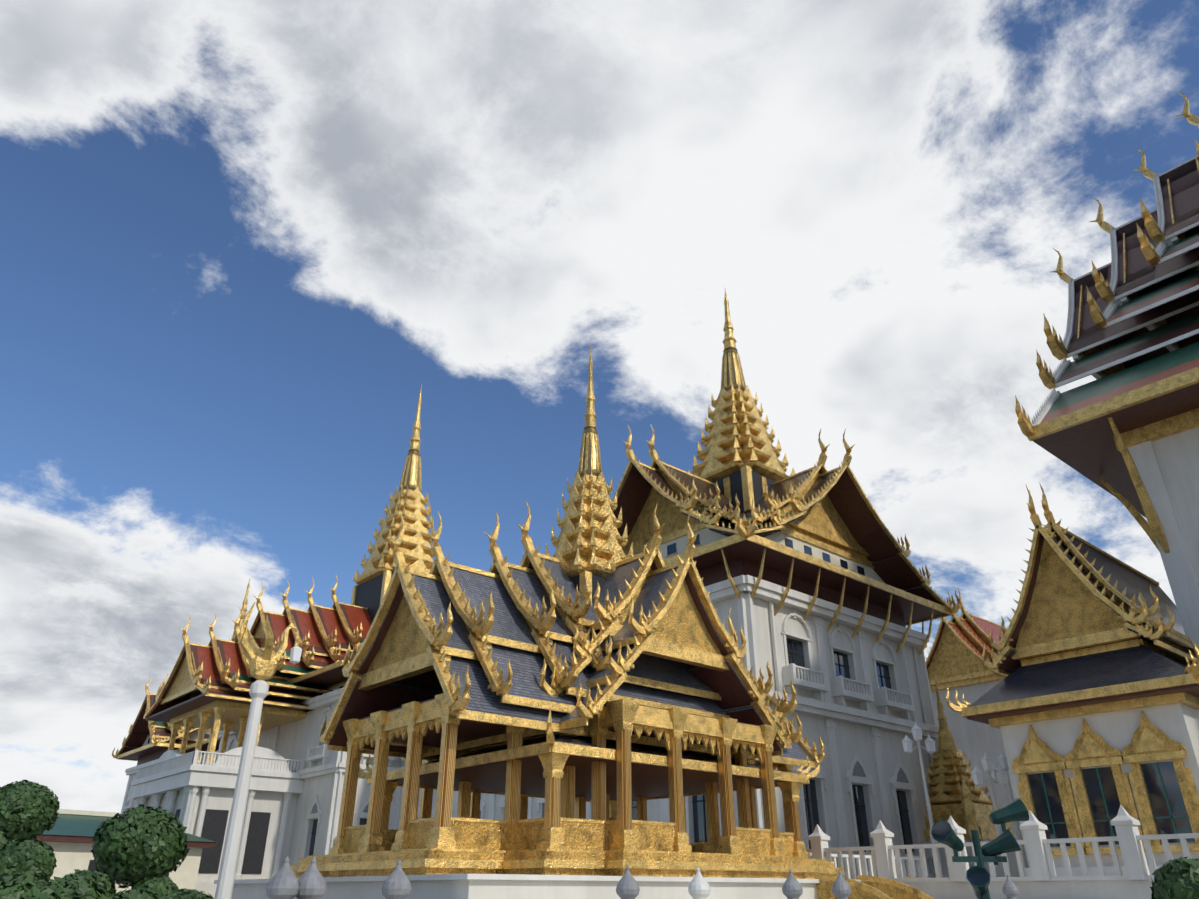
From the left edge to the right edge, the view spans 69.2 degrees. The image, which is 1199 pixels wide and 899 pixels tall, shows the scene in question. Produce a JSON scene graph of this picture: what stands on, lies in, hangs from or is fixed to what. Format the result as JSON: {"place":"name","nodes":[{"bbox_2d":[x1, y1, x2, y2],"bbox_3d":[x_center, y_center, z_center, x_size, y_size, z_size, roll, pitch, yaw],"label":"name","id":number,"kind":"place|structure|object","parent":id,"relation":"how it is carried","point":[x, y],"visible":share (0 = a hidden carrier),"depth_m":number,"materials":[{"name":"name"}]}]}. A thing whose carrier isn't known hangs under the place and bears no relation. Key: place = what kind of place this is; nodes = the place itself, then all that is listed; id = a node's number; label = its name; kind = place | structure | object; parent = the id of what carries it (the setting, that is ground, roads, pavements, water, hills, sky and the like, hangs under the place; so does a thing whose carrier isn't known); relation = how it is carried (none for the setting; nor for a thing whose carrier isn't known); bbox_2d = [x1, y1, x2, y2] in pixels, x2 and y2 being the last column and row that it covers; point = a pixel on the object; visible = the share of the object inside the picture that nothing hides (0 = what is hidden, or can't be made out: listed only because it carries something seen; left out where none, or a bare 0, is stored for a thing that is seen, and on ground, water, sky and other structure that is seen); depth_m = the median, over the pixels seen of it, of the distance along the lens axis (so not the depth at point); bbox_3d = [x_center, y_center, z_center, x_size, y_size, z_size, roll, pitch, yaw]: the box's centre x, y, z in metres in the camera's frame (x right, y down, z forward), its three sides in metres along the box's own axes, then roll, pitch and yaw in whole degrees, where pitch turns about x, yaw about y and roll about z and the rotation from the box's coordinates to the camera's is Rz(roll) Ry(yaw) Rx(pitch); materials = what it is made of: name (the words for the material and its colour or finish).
{"place":"outdoors","nodes":[
{"label":"outdoors","id":0,"kind":"place"},
{"bbox_2d":[35,809,215,892],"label":"building","id":1,"kind":"structure","parent":0,"point":[68,837],"depth_m":58.57,"materials":[{"name":"white paint"}]},
{"bbox_2d":[0,0,1198,812],"label":"sky","id":2,"kind":"structure","parent":0,"point":[241,241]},
{"bbox_2d":[920,587,1019,876],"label":"buildings","id":3,"kind":"structure","parent":0,"point":[954,662],"depth_m":74.24,"materials":[{"name":"gold metal"}]},
{"bbox_2d":[760,93,1198,898],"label":"dusit hall","id":4,"kind":"structure","parent":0,"point":[1088,705],"depth_m":35.62,"materials":[{"name":"white stone"}]},
{"bbox_3d":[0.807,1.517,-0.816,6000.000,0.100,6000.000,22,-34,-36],"label":"ground","id":5,"kind":"structure","parent":0,"visible":0},
{"bbox_2d":[112,289,960,897],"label":"palace building","id":6,"kind":"structure","parent":5,"relation":"on","point":[816,579],"depth_m":57.01,"materials":[{"name":"white paint"}]},
{"bbox_2d":[214,347,871,898],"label":"pavilion","id":7,"kind":"structure","parent":5,"relation":"on","point":[600,671],"depth_m":25.24,"materials":[{"name":"gold tile"}]},
{"bbox_2d":[0,779,1198,898],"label":"topiary trees","id":8,"kind":"object","parent":5,"relation":"on","point":[140,850],"visible":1,"depth_m":18.55,"materials":[{"name":"green plant"}]},
{"bbox_2d":[214,601,1028,898],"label":"lamps","id":9,"kind":"object","parent":5,"relation":"on","point":[263,663],"visible":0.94,"depth_m":19.04,"materials":[{"name":"white metal"}]},
{"bbox_2d":[266,856,1018,898],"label":"wall","id":10,"kind":"structure","parent":5,"relation":"on","point":[285,883],"depth_m":12.93,"materials":[{"name":"stone"}]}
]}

